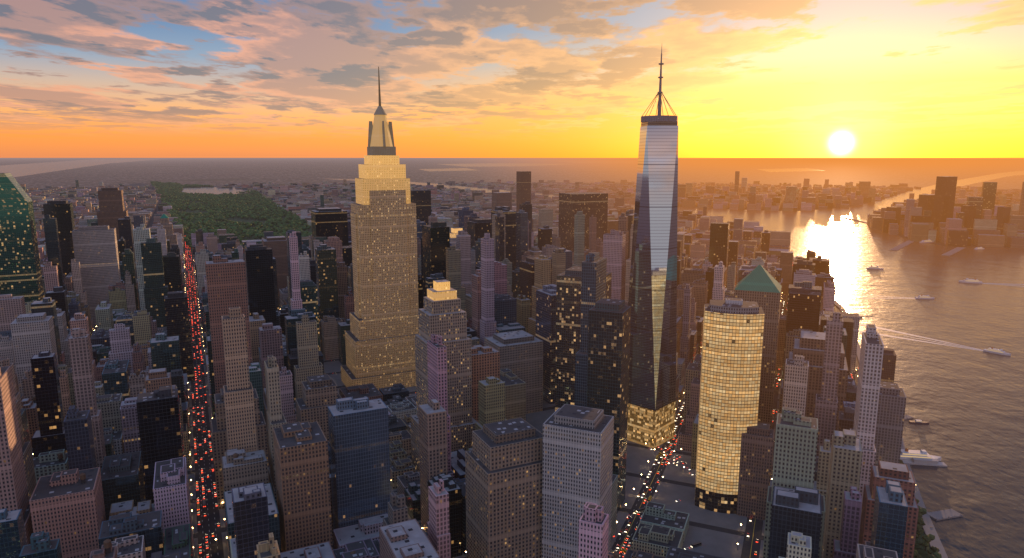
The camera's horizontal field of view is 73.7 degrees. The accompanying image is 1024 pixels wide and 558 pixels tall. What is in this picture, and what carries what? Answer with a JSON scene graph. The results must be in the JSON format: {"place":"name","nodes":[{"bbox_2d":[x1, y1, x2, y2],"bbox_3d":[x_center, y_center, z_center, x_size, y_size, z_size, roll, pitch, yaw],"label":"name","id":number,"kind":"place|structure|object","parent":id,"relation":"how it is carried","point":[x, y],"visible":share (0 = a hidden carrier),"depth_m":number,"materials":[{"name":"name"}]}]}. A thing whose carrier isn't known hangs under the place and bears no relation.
{"place":"outdoors","nodes":[
{"label":"outdoors","id":0,"kind":"place"},
{"bbox_2d":[0,159,159,176],"bbox_3d":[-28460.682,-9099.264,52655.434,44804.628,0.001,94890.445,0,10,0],"label":"river water","id":1,"kind":"structure","parent":0,"point":[17,170],"depth_m":27643.04,"materials":[{"name":"grey liquid"}]},
{"bbox_2d":[182,187,256,193],"bbox_3d":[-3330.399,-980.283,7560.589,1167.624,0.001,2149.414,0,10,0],"label":"reservoir","id":2,"kind":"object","parent":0,"point":[213,190],"depth_m":7558.02,"materials":[{"name":"grey liquid"}]},
{"bbox_2d":[160,186,311,251],"bbox_3d":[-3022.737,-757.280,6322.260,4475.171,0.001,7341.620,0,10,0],"label":"park lawn","id":3,"kind":"structure","parent":0,"point":[237,219],"depth_m":4038.21,"materials":[{"name":"green plant"}]},
{"bbox_2d":[150,181,311,247],"bbox_3d":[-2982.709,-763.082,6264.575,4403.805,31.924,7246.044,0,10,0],"label":"park trees","id":4,"kind":"object","parent":3,"relation":"on","point":[215,205],"visible":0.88,"depth_m":4324.08,"materials":[{"name":"green plant"}]},
{"bbox_2d":[420,168,474,170],"bbox_3d":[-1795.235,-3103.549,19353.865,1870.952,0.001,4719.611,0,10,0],"label":"water","id":5,"kind":"structure","parent":0,"point":[457,169],"depth_m":19396.67,"materials":[{"name":"grey liquid"}]},
{"bbox_2d":[441,163,564,166],"bbox_3d":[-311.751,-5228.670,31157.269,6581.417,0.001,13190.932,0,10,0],"label":"water","id":6,"kind":"structure","parent":0,"point":[498,164],"depth_m":30930.54,"materials":[{"name":"grey liquid"}]},
{"bbox_2d":[0,158,1023,557],"bbox_3d":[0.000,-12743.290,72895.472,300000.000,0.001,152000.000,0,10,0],"label":"ground","id":7,"kind":"structure","parent":0,"point":[912,172],"depth_m":13402.13,"materials":[{"name":"grey asphalt"}]},
{"bbox_2d":[32,267,783,557],"bbox_3d":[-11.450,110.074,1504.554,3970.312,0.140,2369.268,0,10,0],"label":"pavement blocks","id":8,"kind":"structure","parent":7,"relation":"on","point":[714,542],"depth_m":770.63,"materials":[{"name":"grey concrete"}]},
{"bbox_2d":[33,265,916,549],"bbox_3d":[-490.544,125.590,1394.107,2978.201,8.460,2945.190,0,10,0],"label":"street lamps","id":9,"kind":"object","parent":8,"relation":"on","point":[617,521],"visible":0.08,"depth_m":802.49,"materials":[{"name":"grey metal"}]},
{"bbox_2d":[0,48,1010,557],"bbox_3d":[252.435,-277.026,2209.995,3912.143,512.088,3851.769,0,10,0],"label":"buildings","id":10,"kind":"structure","parent":7,"relation":"on","point":[484,336],"depth_m":780.45,"materials":[{"name":"grey concrete"}]},
{"bbox_2d":[628,126,677,410],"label":"skyscraper","id":11,"kind":"structure","parent":10,"relation":"on","point":[652,300],"depth_m":862.78,"materials":[{"name":"grey glass"}]},
{"bbox_2d":[642,91,675,115],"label":"antenna support cables","id":12,"kind":"object","parent":10,"relation":"on","point":[657,104],"visible":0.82,"depth_m":845.77,"materials":[{"name":"grey metal"}]},
{"bbox_2d":[187,265,836,557],"bbox_3d":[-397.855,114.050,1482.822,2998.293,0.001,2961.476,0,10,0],"label":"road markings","id":13,"kind":"object","parent":7,"relation":"on","point":[625,527],"visible":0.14,"depth_m":798.11,"materials":[{"name":"white paint"}]},
{"bbox_2d":[19,171,1023,264],"bbox_3d":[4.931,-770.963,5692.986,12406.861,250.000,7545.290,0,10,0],"label":"buildings","id":14,"kind":"structure","parent":7,"relation":"on","point":[304,199],"depth_m":4851.35,"materials":[{"name":"concrete"}]},
{"bbox_2d":[185,244,931,557],"bbox_3d":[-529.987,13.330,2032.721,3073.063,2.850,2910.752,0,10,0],"label":"cars","id":15,"kind":"object","parent":7,"relation":"on","point":[693,545],"visible":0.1,"depth_m":835.32,"materials":[{"name":"grey paint"}]},
{"bbox_2d":[793,256,947,557],"bbox_3d":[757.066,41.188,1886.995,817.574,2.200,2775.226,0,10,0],"label":"quay promenade","id":16,"kind":"structure","parent":7,"relation":"on","point":[936,541],"depth_m":715.45,"materials":[{"name":"grey concrete"}]},
{"bbox_2d":[875,460,941,557],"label":"trees","id":17,"kind":"object","parent":7,"relation":"on","point":[924,541],"visible":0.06,"depth_m":652.49,"materials":[{"name":"green plant"}]},
{"bbox_2d":[904,415,913,419],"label":"boat","id":18,"kind":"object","parent":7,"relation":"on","point":[907,417],"depth_m":991.08,"materials":[{"name":"white metal"}]},
{"bbox_2d":[900,457,946,466],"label":"ship hull","id":19,"kind":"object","parent":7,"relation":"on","point":[924,461],"depth_m":842.38,"materials":[{"name":"white metal"}]},
{"bbox_2d":[927,509,962,520],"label":"pier","id":20,"kind":"structure","parent":7,"relation":"on","point":[937,515],"depth_m":722.85,"materials":[{"name":"grey concrete"}]},
{"bbox_2d":[0,0,1023,157],"label":"sky","id":21,"kind":"structure","parent":0,"point":[79,78],"materials":[{"name":"orange"}]},
{"bbox_2d":[558,161,637,162],"bbox_3d":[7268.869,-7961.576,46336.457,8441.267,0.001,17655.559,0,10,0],"label":"water","id":22,"kind":"structure","parent":0,"point":[601,161],"depth_m":48086.96,"materials":[{"name":"grey liquid"}]},
{"bbox_2d":[334,171,1023,557],"bbox_3d":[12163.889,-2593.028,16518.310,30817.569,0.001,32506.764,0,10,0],"label":"river","id":23,"kind":"structure","parent":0,"point":[966,403],"depth_m":1387.78,"materials":[{"name":"grey"}]},
{"bbox_2d":[844,218,866,222],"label":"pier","id":24,"kind":"structure","parent":23,"relation":"in","point":[855,220],"depth_m":4016.99,"materials":[{"name":"grey concrete"}]},
{"bbox_2d":[866,265,883,268],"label":"ferry boat","id":25,"kind":"object","parent":23,"relation":"on","point":[873,267],"visible":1,"depth_m":2302.99,"materials":[{"name":"white"}]},
{"bbox_2d":[850,294,915,298],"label":"boat wake","id":26,"kind":"object","parent":23,"relation":"on","point":[889,297],"visible":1,"depth_m":1825.96,"materials":[{"name":"liquid"}]},
{"bbox_2d":[890,240,914,250],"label":"pier","id":27,"kind":"structure","parent":23,"relation":"in","point":[901,246],"depth_m":2893.78,"materials":[{"name":"grey concrete"}]},
{"bbox_2d":[909,419,928,423],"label":"boat","id":28,"kind":"object","parent":23,"relation":"on","point":[919,422],"visible":1,"depth_m":972.32,"materials":[{"name":"white metal"}]},
{"bbox_2d":[900,448,940,460],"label":"superstructure","id":29,"kind":"object","parent":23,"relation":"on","point":[906,454],"visible":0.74,"depth_m":853.23,"materials":[{"name":"white metal"}]},
{"bbox_2d":[859,323,982,350],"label":"boat wake","id":30,"kind":"object","parent":23,"relation":"on","point":[960,346],"visible":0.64,"depth_m":1425.55,"materials":[{"name":"liquid"}]},
{"bbox_2d":[915,295,934,298],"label":"ferry boat","id":31,"kind":"object","parent":23,"relation":"on","point":[923,297],"visible":1,"depth_m":1820.63,"materials":[{"name":"white metal"}]},
{"bbox_2d":[919,239,933,242],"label":"boat","id":32,"kind":"object","parent":23,"relation":"on","point":[926,241],"visible":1,"depth_m":2997.94,"materials":[{"name":"white"}]},
{"bbox_2d":[942,247,964,255],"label":"pier","id":33,"kind":"structure","parent":23,"relation":"in","point":[953,251],"depth_m":2711.80,"materials":[{"name":"grey concrete"}]},
{"bbox_2d":[959,278,982,283],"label":"ferry boat","id":34,"kind":"object","parent":23,"relation":"on","point":[967,280],"visible":1,"depth_m":2050.52,"materials":[{"name":"white metal"}]},
{"bbox_2d":[983,347,1010,355],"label":"ferry boat","id":35,"kind":"object","parent":23,"relation":"on","point":[996,351],"visible":1,"depth_m":1317.13,"materials":[{"name":"white metal"}]},
{"bbox_2d":[982,283,1023,286],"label":"boat wake","id":36,"kind":"object","parent":23,"relation":"on","point":[1003,284],"visible":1,"depth_m":2025.15,"materials":[{"name":"liquid"}]},
{"bbox_2d":[758,168,823,171],"bbox_3d":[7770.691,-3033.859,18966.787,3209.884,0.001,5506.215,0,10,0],"label":"water","id":37,"kind":"structure","parent":0,"point":[789,170],"depth_m":18050.48,"materials":[{"name":"orange liquid"}]},
{"bbox_2d":[914,532,929,557],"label":"lawn","id":38,"kind":"structure","parent":0,"point":[923,553],"depth_m":657.40,"materials":[{"name":"green plant"}]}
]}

